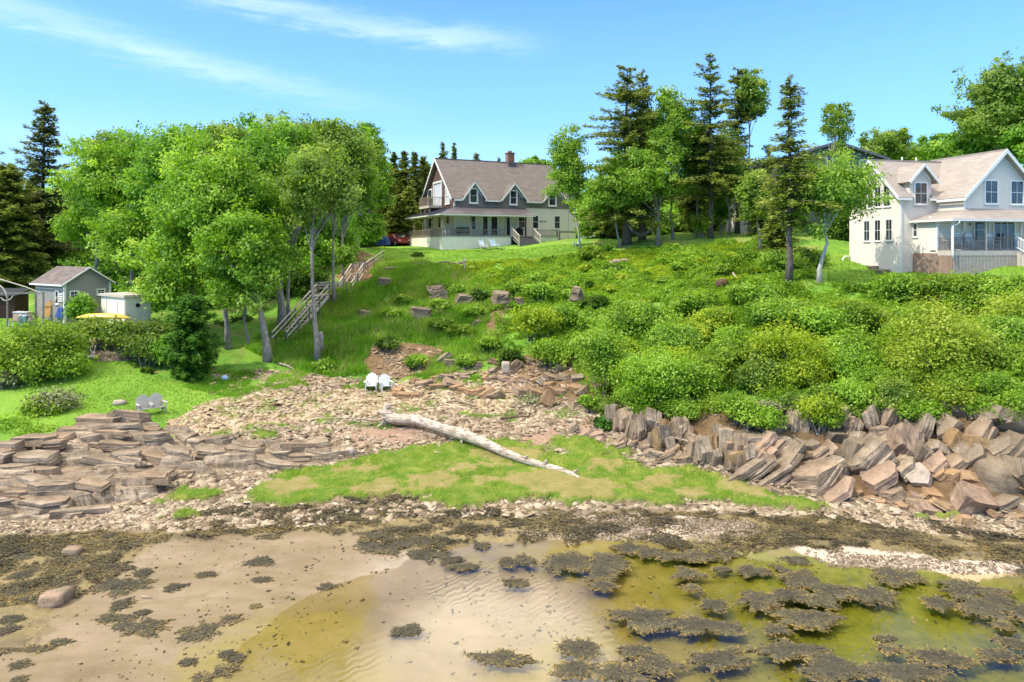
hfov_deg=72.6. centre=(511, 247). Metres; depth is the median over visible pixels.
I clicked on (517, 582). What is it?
seaweed mat
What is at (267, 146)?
maple tree
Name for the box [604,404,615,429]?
shore rock
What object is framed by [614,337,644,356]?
shrub
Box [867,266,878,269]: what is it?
stone step
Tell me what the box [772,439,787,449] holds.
shore rock
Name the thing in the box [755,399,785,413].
shrub
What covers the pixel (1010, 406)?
shrub
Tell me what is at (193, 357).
cedar tree
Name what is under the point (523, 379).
shore rock
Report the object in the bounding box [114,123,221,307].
maple tree
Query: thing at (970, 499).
shore rock
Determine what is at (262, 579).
seaweed mat
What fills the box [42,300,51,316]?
plywood board
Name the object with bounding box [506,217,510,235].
door
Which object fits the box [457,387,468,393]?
shore rock
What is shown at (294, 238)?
maple tree
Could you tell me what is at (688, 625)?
seaweed mat
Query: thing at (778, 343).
shrub
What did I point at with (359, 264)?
stair landing
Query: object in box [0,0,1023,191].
sky
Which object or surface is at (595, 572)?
seaweed mat
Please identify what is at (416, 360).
shrub
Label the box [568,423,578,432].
shore rock
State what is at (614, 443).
shore rock
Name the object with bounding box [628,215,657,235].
hammock
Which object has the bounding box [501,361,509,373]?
boulder
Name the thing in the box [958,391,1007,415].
shrub
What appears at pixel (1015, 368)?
shrub
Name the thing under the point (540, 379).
shore rock
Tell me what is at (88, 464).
rock ledge
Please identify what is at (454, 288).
shrub
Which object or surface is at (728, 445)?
shore rock
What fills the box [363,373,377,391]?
garden chair
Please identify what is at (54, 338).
shrub
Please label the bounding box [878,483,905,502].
shore rock
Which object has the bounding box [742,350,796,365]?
shrub
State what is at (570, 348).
shrub
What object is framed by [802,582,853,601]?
seaweed mat
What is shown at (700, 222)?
shrub
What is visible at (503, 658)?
seaweed mat
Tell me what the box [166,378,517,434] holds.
shale bank
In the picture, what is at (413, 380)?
shore rock
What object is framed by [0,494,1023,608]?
rockweed bed
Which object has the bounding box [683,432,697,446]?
shore rock
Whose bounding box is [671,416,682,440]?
shore rock
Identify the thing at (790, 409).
shrub
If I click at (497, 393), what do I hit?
shore rock
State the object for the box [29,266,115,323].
grey shed
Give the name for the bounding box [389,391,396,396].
shore rock
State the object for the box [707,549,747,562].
seaweed mat
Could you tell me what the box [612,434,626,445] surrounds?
shore rock
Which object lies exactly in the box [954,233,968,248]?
rocking chair
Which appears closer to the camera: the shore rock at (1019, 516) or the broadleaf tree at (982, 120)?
the shore rock at (1019, 516)
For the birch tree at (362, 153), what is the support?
on the ground at (326, 654)
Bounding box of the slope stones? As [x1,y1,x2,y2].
[208,347,581,393]
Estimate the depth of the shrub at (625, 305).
45.36 m
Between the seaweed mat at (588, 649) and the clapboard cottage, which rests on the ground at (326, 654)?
the clapboard cottage
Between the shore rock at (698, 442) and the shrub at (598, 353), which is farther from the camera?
the shrub at (598, 353)
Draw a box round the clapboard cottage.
[842,149,1023,274]
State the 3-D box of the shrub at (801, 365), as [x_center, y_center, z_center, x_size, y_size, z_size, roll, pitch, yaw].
[14.311,6.324,34.697,3.220,2.471,3.228,0,0,-41]
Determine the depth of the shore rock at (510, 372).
42.99 m
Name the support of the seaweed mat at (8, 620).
on the ground at (326, 654)
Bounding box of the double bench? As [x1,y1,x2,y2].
[136,393,167,412]
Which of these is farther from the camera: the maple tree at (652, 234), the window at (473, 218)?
the window at (473, 218)
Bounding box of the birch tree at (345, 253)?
[319,160,388,283]
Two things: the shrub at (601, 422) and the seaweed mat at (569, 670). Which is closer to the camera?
the seaweed mat at (569, 670)
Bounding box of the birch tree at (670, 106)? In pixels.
[641,84,703,238]
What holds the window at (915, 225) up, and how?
in the clapboard cottage
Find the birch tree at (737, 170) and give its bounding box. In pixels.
[713,126,754,235]
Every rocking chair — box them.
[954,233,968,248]
[965,233,973,248]
[987,233,1000,248]
[1012,233,1022,249]
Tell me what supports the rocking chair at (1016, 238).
on the clapboard cottage
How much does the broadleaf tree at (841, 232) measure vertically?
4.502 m
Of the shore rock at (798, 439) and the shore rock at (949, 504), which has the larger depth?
the shore rock at (798, 439)
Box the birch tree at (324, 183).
[262,140,370,360]
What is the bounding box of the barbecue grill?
[516,227,524,234]
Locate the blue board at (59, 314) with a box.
[54,307,62,317]
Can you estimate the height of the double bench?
0.984 m
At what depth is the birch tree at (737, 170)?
69.93 m
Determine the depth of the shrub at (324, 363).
44.70 m
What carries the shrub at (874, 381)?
on the ground at (326, 654)
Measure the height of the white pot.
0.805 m
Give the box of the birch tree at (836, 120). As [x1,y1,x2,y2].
[818,101,855,161]
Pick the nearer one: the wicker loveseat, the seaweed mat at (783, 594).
the seaweed mat at (783, 594)
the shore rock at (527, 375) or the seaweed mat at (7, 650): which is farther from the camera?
the shore rock at (527, 375)
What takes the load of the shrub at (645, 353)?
on the ground at (326, 654)
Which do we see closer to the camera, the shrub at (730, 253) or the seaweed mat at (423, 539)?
the seaweed mat at (423, 539)
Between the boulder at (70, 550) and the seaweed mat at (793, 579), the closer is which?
the seaweed mat at (793, 579)
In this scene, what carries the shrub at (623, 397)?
on the ground at (326, 654)
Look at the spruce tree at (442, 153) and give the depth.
111.96 m
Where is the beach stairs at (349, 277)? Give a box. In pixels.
[337,263,363,290]
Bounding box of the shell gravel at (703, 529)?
[483,512,1023,576]
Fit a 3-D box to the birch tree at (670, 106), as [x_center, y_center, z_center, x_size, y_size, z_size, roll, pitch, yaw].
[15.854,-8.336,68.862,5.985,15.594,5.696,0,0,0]
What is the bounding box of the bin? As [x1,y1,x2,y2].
[22,315,26,323]
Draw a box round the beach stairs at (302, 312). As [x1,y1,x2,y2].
[271,284,329,340]
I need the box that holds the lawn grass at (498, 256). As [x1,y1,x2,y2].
[0,243,1023,422]
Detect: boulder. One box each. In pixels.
[38,588,64,608]
[56,585,75,602]
[61,545,83,555]
[112,399,126,404]
[346,446,355,453]
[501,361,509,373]
[715,279,727,286]
[972,454,1023,493]
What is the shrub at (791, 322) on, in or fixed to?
on the ground at (326, 654)
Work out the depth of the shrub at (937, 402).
30.80 m
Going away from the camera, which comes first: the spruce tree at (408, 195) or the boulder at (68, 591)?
the boulder at (68, 591)
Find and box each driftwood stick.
[278,362,293,368]
[312,417,377,421]
[414,399,469,409]
[500,411,530,418]
[671,431,687,441]
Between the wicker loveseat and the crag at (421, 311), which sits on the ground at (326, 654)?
the crag at (421, 311)
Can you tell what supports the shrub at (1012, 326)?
on the ground at (326, 654)
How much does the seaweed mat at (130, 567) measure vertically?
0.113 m
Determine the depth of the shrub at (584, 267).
58.65 m
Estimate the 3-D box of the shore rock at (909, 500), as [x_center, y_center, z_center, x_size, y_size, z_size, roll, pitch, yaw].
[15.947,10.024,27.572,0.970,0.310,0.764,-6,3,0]
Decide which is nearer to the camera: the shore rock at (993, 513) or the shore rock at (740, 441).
the shore rock at (993, 513)
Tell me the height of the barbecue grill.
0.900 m
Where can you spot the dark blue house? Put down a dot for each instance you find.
(856, 150)
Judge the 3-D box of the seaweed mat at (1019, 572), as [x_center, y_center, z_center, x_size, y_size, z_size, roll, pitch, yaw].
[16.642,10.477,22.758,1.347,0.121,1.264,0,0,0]
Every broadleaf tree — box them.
[44,183,91,220]
[518,155,557,170]
[569,198,587,214]
[658,168,701,203]
[814,208,848,240]
[856,126,924,159]
[900,146,922,160]
[904,132,956,160]
[931,47,1023,155]
[933,130,996,158]
[993,91,1023,167]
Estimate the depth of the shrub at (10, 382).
39.88 m
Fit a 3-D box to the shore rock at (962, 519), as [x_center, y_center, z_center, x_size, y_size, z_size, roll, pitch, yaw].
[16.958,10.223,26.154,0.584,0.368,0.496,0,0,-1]
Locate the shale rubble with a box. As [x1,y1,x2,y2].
[0,373,1023,537]
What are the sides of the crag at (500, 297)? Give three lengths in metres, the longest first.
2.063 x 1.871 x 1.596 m
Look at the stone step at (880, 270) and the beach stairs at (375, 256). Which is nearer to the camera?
the stone step at (880, 270)
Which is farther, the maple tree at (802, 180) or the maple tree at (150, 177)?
the maple tree at (802, 180)
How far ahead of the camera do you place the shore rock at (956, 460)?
28.29 m
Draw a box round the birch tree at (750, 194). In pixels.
[732,167,775,248]
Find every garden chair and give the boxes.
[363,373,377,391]
[379,374,393,391]
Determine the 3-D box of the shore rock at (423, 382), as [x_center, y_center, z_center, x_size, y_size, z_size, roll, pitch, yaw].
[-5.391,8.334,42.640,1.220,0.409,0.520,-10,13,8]
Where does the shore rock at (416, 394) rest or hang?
on the ground at (326, 654)
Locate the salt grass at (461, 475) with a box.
[157,427,831,519]
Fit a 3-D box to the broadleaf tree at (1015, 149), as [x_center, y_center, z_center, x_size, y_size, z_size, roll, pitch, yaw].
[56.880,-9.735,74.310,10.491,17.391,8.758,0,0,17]
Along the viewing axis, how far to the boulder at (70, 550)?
23.40 m
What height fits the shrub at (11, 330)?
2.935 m
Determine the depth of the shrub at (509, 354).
43.75 m
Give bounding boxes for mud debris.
[0,534,1021,681]
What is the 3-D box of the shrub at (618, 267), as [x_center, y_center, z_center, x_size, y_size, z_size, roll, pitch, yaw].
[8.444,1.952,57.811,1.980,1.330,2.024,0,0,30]
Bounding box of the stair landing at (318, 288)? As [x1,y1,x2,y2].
[315,281,346,299]
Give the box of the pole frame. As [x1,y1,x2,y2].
[0,279,43,326]
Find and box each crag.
[357,309,369,316]
[378,277,390,286]
[408,306,433,318]
[426,285,447,299]
[453,293,473,304]
[473,319,484,325]
[490,290,512,307]
[513,297,523,306]
[568,285,584,301]
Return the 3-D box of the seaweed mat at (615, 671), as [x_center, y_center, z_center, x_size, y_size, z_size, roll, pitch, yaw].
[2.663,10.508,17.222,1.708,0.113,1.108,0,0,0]
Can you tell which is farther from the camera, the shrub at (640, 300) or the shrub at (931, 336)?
the shrub at (640, 300)
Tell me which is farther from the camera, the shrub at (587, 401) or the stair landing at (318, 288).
the stair landing at (318, 288)
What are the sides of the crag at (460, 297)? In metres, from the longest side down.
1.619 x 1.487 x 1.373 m
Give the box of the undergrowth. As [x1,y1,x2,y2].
[470,234,1016,418]
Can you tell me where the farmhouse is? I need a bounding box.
[405,151,594,249]
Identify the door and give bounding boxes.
[111,301,117,325]
[433,180,442,205]
[482,217,488,235]
[490,217,497,235]
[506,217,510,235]
[993,223,1015,249]
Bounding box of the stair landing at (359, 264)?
[353,262,373,274]
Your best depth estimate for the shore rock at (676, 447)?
31.83 m
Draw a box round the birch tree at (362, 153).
[298,115,379,303]
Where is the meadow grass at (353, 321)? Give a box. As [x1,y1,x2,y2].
[244,256,503,377]
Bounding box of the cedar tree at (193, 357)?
[159,290,226,382]
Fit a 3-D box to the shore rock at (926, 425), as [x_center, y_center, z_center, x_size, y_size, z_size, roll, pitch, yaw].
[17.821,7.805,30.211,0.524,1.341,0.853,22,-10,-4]
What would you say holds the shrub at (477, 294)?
on the ground at (326, 654)
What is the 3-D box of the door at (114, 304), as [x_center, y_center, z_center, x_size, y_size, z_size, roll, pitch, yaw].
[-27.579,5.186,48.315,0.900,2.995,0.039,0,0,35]
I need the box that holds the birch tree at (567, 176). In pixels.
[539,122,594,248]
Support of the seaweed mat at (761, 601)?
on the water
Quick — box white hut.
[98,292,150,325]
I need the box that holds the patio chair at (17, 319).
[8,313,22,326]
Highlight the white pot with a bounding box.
[89,345,95,358]
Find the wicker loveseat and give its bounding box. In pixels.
[456,227,468,232]
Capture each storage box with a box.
[12,311,23,319]
[17,311,31,317]
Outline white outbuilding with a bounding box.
[721,179,786,233]
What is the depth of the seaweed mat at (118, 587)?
21.31 m
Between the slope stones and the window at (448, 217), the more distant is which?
the window at (448, 217)
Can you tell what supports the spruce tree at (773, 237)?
on the ground at (326, 654)
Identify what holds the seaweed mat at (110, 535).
on the ground at (326, 654)
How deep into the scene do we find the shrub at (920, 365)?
33.46 m
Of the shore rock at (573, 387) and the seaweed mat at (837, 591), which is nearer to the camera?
the seaweed mat at (837, 591)
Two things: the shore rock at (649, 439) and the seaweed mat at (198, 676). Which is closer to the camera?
the seaweed mat at (198, 676)
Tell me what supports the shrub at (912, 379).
on the ground at (326, 654)
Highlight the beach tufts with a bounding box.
[179,389,578,435]
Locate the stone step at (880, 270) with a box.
[875,269,889,273]
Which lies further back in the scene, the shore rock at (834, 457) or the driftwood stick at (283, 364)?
the driftwood stick at (283, 364)
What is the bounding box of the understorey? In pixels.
[47,199,812,308]
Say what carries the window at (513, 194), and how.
in the farmhouse
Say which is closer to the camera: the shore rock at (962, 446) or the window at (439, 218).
the shore rock at (962, 446)
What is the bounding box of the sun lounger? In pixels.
[489,239,503,248]
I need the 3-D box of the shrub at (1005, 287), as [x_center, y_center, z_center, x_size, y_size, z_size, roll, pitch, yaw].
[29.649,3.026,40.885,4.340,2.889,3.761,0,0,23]
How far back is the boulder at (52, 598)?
20.10 m
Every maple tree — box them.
[40,133,137,270]
[68,126,145,266]
[80,199,159,287]
[95,120,167,253]
[110,188,238,327]
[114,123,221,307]
[143,121,289,349]
[150,122,223,159]
[180,118,269,156]
[182,198,297,362]
[199,181,298,345]
[206,109,319,325]
[240,109,314,245]
[271,132,337,320]
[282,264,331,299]
[284,208,364,266]
[356,121,393,246]
[580,172,649,247]
[589,122,683,245]
[637,106,664,235]
[705,192,739,233]
[776,161,819,235]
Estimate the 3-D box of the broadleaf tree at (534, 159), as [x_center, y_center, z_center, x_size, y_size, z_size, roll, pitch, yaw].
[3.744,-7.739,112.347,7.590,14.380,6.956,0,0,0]
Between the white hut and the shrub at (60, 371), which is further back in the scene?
the white hut
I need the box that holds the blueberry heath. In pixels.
[419,243,769,292]
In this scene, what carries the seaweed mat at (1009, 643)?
on the water
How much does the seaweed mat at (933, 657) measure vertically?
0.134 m
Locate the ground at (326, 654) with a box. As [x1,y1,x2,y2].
[0,230,1023,681]
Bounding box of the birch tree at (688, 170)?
[672,121,725,236]
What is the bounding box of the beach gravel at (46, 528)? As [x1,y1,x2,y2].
[0,498,1022,538]
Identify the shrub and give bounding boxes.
[0,312,99,377]
[0,323,35,348]
[0,339,88,388]
[0,367,25,389]
[0,411,40,433]
[11,419,66,436]
[14,383,93,413]
[15,394,77,418]
[27,348,98,380]
[61,291,98,322]
[64,314,116,352]
[90,315,147,351]
[113,331,167,367]
[121,315,174,358]
[140,366,154,374]
[148,331,178,368]
[208,318,223,325]
[228,312,253,323]
[252,305,268,315]
[307,356,336,372]
[374,335,401,350]
[380,306,401,316]
[392,294,415,304]
[401,353,431,367]
[410,251,423,256]
[424,317,455,329]
[426,281,451,291]
[427,297,451,308]
[444,323,478,337]
[447,283,469,293]
[454,352,480,369]
[460,303,487,316]
[468,287,490,301]
[472,335,503,350]
[484,271,500,277]
[495,344,525,366]
[500,280,526,295]
[504,303,568,342]
[510,278,527,281]
[518,392,541,405]
[520,281,556,300]
[524,272,543,282]
[524,299,539,304]
[524,334,572,367]
[548,302,586,328]
[550,274,566,284]
[560,288,571,297]
[562,334,593,362]
[569,309,635,398]
[576,244,604,259]
[576,298,598,308]
[576,394,603,412]
[577,263,594,272]
[584,280,593,287]
[589,294,608,305]
[589,415,612,430]
[592,306,647,341]
[593,396,620,415]
[602,264,624,270]
[605,298,647,323]
[605,343,706,407]
[606,284,617,291]
[610,381,647,406]
[612,272,628,280]
[613,298,624,305]
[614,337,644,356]
[621,346,682,372]
[624,396,662,414]
[626,299,673,334]
[637,298,649,302]
[639,319,708,351]
[643,310,711,342]
[652,395,676,418]
[654,276,670,282]
[655,254,668,260]
[658,344,698,363]
[660,395,705,420]
[663,282,681,292]
[664,286,725,319]
[670,261,688,270]
[679,318,711,340]
[683,360,730,398]
[686,210,716,237]
[688,306,729,333]
[690,340,741,384]
[693,273,708,282]
[693,390,727,414]
[694,257,709,265]
[698,332,749,364]
[705,304,740,326]
[705,387,757,425]
[707,251,725,257]
[709,323,754,344]
[712,263,732,274]
[722,272,792,305]
[725,251,744,260]
[726,397,767,430]
[728,366,772,393]
[732,351,787,389]
[735,309,836,394]
[738,294,812,328]
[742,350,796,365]
[743,265,763,274]
[751,404,789,431]
[753,247,816,272]
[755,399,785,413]
[764,351,832,394]
[770,296,818,322]
[771,301,806,331]
[775,390,814,413]
[784,389,849,434]
[785,403,796,410]
[792,299,864,339]
[793,246,832,266]
[808,382,841,398]
[812,408,848,431]
[814,337,866,350]
[816,340,894,382]
[819,295,898,331]
[822,324,887,358]
[823,369,887,408]
[826,330,846,339]
[835,318,869,333]
[837,341,882,354]
[840,362,896,383]
[850,406,865,418]
[852,393,891,414]
[863,375,932,408]
[864,280,878,290]
[865,376,923,402]
[866,270,922,303]
[870,288,1023,389]
[873,318,909,347]
[874,367,923,393]
[886,390,942,421]
[889,305,910,317]
[896,307,961,322]
[897,349,938,377]
[899,398,955,420]
[914,375,982,410]
[916,267,987,308]
[920,357,1017,395]
[925,397,953,410]
[938,292,981,313]
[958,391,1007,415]
[963,287,1023,320]
[969,366,1023,400]
[971,310,1023,346]
[972,340,1023,378]
[975,272,1023,310]
[979,275,1023,310]
[986,284,1023,309]
[988,399,1023,423]
[992,382,1023,410]
[1006,357,1023,381]
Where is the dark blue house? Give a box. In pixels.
[750,143,889,232]
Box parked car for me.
[386,234,409,245]
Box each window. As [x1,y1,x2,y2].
[55,290,58,304]
[69,290,79,299]
[96,288,104,295]
[427,189,432,205]
[428,218,431,228]
[438,217,440,228]
[445,188,449,204]
[446,216,449,224]
[469,188,477,203]
[471,216,475,229]
[509,190,517,205]
[518,217,524,228]
[532,215,538,228]
[548,191,556,206]
[554,216,559,228]
[863,220,869,241]
[873,219,881,241]
[874,186,881,207]
[882,185,890,207]
[885,219,892,240]
[912,223,917,237]
[914,182,927,204]
[973,222,983,241]
[984,179,999,204]
[1010,180,1023,205]
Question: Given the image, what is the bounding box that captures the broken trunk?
[318,331,323,351]
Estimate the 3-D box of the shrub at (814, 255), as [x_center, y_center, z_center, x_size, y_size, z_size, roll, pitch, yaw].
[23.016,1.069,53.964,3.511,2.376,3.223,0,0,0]
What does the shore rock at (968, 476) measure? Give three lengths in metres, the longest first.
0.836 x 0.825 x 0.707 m
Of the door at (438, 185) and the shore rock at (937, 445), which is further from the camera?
the door at (438, 185)
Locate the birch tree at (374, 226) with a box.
[348,127,399,245]
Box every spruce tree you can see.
[0,100,94,275]
[0,161,55,287]
[21,180,73,263]
[49,210,77,256]
[370,175,394,245]
[382,194,420,245]
[388,152,400,205]
[392,150,422,235]
[401,186,421,236]
[408,151,424,233]
[417,155,430,223]
[438,141,447,157]
[450,142,457,158]
[472,153,480,159]
[572,65,678,244]
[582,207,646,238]
[612,69,678,239]
[671,52,751,238]
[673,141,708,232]
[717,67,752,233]
[730,156,767,236]
[751,144,784,227]
[751,205,800,255]
[754,72,843,281]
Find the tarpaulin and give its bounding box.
[375,236,392,245]
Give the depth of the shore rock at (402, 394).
40.85 m
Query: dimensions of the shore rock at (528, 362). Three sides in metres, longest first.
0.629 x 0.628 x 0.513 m
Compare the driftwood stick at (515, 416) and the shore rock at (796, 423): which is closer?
the shore rock at (796, 423)
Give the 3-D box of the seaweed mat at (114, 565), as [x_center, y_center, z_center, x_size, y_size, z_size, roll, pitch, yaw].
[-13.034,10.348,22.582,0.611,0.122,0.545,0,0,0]
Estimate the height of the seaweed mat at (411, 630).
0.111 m
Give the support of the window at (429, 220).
in the farmhouse
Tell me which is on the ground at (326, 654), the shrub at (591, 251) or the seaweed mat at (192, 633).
the shrub at (591, 251)
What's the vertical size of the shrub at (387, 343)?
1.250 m
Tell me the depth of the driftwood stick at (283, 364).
45.04 m
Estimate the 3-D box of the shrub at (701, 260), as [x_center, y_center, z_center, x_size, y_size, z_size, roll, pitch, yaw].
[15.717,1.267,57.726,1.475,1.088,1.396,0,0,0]
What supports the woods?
on the ground at (326, 654)
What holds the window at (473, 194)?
in the farmhouse
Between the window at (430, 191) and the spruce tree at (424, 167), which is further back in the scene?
the spruce tree at (424, 167)
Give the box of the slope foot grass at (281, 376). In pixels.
[182,365,483,396]
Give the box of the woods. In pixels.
[38,157,1023,219]
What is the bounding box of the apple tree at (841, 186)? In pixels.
[766,144,899,282]
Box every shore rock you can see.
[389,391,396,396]
[392,386,404,391]
[396,391,411,398]
[409,377,418,383]
[409,391,420,397]
[414,378,433,386]
[428,383,446,389]
[430,349,442,357]
[436,352,452,362]
[438,373,454,379]
[442,376,460,386]
[444,359,457,367]
[448,383,464,390]
[457,372,469,376]
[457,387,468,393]
[460,375,469,378]
[463,389,475,395]
[470,388,477,396]
[473,361,482,368]
[476,387,484,393]
[477,387,494,398]
[481,373,488,380]
[484,375,496,380]
[486,388,504,398]
[487,367,497,373]
[488,357,497,364]
[496,374,513,382]
[503,378,515,385]
[505,369,514,375]
[505,389,512,393]
[510,359,523,371]
[512,385,526,397]
[516,374,531,382]
[518,376,531,382]
[522,383,533,394]
[526,356,534,364]
[529,388,544,396]
[536,375,547,385]
[539,388,555,407]
[543,372,556,380]
[543,381,554,389]
[547,386,561,395]
[554,361,567,372]
[554,388,567,395]
[556,373,570,380]
[568,399,582,408]
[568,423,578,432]
[569,383,580,393]
[571,373,583,382]
[574,385,589,395]
[577,425,588,430]
[579,428,593,435]
[588,430,606,438]
[595,436,605,442]
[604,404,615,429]
[610,439,626,448]
[611,414,618,432]
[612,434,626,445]
[616,406,632,432]
[625,414,639,437]
[626,438,634,447]
[629,419,640,441]
[635,415,646,439]
[638,439,650,451]
[643,448,652,456]
[644,407,661,432]
[646,448,664,457]
[647,432,662,447]
[652,428,660,450]
[655,424,670,447]
[659,451,674,460]
[660,418,671,435]
[664,436,675,449]
[664,444,679,452]
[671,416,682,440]
[672,449,683,459]
[674,452,691,463]
[675,416,688,444]
[682,421,693,437]
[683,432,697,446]
[685,435,701,464]
[695,440,702,464]
[697,435,712,465]
[709,432,717,448]
[710,423,721,433]
[711,448,722,467]
[717,425,734,448]
[722,441,733,460]
[723,449,741,472]
[725,451,744,466]
[727,458,766,480]
[732,432,748,450]
[736,429,761,444]
[742,443,755,463]
[744,451,768,464]
[746,454,778,481]
[755,422,784,433]
[755,430,777,450]
[758,463,793,486]
[766,446,779,455]
[767,484,782,494]
[770,470,792,485]
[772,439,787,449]
[773,452,804,478]
[775,439,806,461]
[776,421,790,433]
[777,434,791,444]
[784,409,813,431]
[787,478,800,487]
[791,441,806,453]
[791,457,837,495]
[792,435,803,442]
[801,446,829,460]
[805,438,820,450]
[821,439,843,457]
[822,475,855,502]
[824,429,847,442]
[825,467,843,486]
[826,455,841,460]
[826,456,847,475]
[837,402,852,426]
[837,464,847,473]
[840,436,864,459]
[841,431,866,445]
[842,415,864,432]
[847,432,897,476]
[852,487,862,495]
[860,405,879,430]
[860,459,897,495]
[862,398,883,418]
[865,495,876,499]
[868,424,888,435]
[874,498,887,503]
[878,433,887,442]
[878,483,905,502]
[879,405,903,426]
[886,422,924,456]
[894,501,908,509]
[895,454,917,482]
[903,419,919,430]
[904,495,926,505]
[905,462,933,486]
[909,491,921,498]
[914,413,935,441]
[914,439,934,461]
[914,499,942,514]
[921,485,943,497]
[922,449,948,473]
[925,439,952,455]
[928,516,947,522]
[929,496,954,511]
[930,467,946,482]
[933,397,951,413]
[935,412,964,439]
[941,500,953,511]
[942,427,962,449]
[944,467,960,485]
[945,452,969,468]
[950,480,999,515]
[952,403,972,417]
[952,439,968,453]
[954,514,974,524]
[958,469,979,482]
[960,442,986,466]
[963,434,990,452]
[964,417,998,439]
[969,411,978,419]
[974,396,1023,431]
[986,508,1004,519]
[987,434,1010,455]
[994,493,1021,513]
[995,430,1023,457]
[995,453,1023,487]
[1005,512,1016,517]
[1014,513,1023,518]
[1016,500,1023,513]
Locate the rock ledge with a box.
[0,409,357,519]
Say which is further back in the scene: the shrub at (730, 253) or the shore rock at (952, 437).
the shrub at (730, 253)
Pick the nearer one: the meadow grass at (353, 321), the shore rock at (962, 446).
the shore rock at (962, 446)
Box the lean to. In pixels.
[0,288,32,317]
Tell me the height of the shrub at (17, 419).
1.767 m
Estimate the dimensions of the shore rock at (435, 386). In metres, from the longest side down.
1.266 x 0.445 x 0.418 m
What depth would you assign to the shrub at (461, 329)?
47.81 m
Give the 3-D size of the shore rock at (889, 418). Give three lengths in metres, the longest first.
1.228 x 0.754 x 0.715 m
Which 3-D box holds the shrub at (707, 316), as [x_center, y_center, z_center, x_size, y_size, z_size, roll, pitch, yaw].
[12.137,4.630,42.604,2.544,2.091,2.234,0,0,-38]
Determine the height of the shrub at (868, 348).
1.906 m
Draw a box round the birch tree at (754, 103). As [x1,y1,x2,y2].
[730,66,771,231]
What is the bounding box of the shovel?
[49,297,56,317]
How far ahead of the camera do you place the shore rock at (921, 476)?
28.10 m
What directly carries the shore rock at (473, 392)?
on the ground at (326, 654)
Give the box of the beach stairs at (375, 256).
[366,250,383,266]
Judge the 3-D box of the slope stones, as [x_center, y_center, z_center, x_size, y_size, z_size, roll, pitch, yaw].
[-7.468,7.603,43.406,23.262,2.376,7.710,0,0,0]
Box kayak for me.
[76,313,129,338]
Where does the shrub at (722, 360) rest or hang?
on the ground at (326, 654)
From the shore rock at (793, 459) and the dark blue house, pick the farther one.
the dark blue house
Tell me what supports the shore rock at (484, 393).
on the ground at (326, 654)
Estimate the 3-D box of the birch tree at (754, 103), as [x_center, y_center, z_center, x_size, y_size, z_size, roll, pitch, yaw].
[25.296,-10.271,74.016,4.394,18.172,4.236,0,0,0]
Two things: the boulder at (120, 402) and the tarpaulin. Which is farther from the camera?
the tarpaulin
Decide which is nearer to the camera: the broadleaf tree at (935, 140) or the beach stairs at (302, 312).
the beach stairs at (302, 312)
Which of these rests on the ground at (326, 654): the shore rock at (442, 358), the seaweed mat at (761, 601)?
the shore rock at (442, 358)
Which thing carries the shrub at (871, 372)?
on the ground at (326, 654)
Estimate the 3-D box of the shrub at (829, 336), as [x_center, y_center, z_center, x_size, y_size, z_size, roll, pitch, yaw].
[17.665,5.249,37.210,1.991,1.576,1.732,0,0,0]
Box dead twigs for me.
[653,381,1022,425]
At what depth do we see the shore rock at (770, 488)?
28.42 m
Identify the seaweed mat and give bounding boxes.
[0,547,34,560]
[0,556,17,568]
[0,585,33,597]
[0,613,28,626]
[0,623,24,635]
[0,647,18,654]
[2,566,41,581]
[7,657,34,671]
[10,674,31,681]
[13,595,38,605]
[15,643,57,653]
[29,575,63,588]
[41,543,69,555]
[47,637,76,646]
[54,555,90,563]
[86,577,156,599]
[90,612,145,625]
[99,533,117,538]
[100,563,117,569]
[106,596,138,612]
[107,616,175,638]
[122,565,136,570]
[130,567,153,578]
[133,609,152,616]
[162,582,191,593]
[174,621,226,643]
[177,657,198,666]
[187,670,219,681]
[194,571,219,578]
[212,662,241,677]
[216,649,238,658]
[219,613,248,625]
[227,652,246,664]
[242,555,275,566]
[249,603,262,609]
[251,576,274,583]
[254,533,283,539]
[315,581,338,591]
[349,528,399,543]
[353,539,416,556]
[389,622,424,637]
[402,548,457,565]
[403,534,438,545]
[436,554,466,564]
[442,562,481,572]
[460,647,545,668]
[473,541,490,550]
[498,556,519,568]
[499,577,531,587]
[515,552,537,567]
[539,549,590,575]
[545,657,601,681]
[553,636,605,660]
[583,565,618,584]
[585,550,633,574]
[586,578,620,593]
[586,660,655,681]
[603,603,678,636]
[606,541,653,556]
[614,641,657,660]
[628,651,690,678]
[633,547,666,559]
[650,551,694,561]
[664,614,749,636]
[667,565,709,580]
[677,581,704,593]
[680,548,722,563]
[681,647,755,673]
[696,597,731,613]
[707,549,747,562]
[710,566,732,572]
[726,645,747,655]
[733,563,775,577]
[733,588,784,613]
[745,636,835,663]
[761,621,795,636]
[764,607,849,632]
[767,563,825,589]
[767,587,808,602]
[776,556,812,564]
[789,588,843,610]
[791,652,885,681]
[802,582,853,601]
[836,582,901,608]
[861,658,963,681]
[867,566,933,587]
[870,633,900,643]
[871,641,906,657]
[903,645,959,668]
[917,594,958,613]
[932,577,1018,600]
[940,654,980,669]
[952,596,1018,623]
[970,646,1023,664]
[980,591,1016,606]
[986,619,1018,631]
[986,636,1023,651]
[996,600,1023,623]
[1015,568,1023,575]
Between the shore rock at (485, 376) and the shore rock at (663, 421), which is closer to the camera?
the shore rock at (663, 421)
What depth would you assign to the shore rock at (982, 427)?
29.03 m
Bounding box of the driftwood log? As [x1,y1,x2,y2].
[377,404,578,476]
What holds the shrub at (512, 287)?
on the ground at (326, 654)

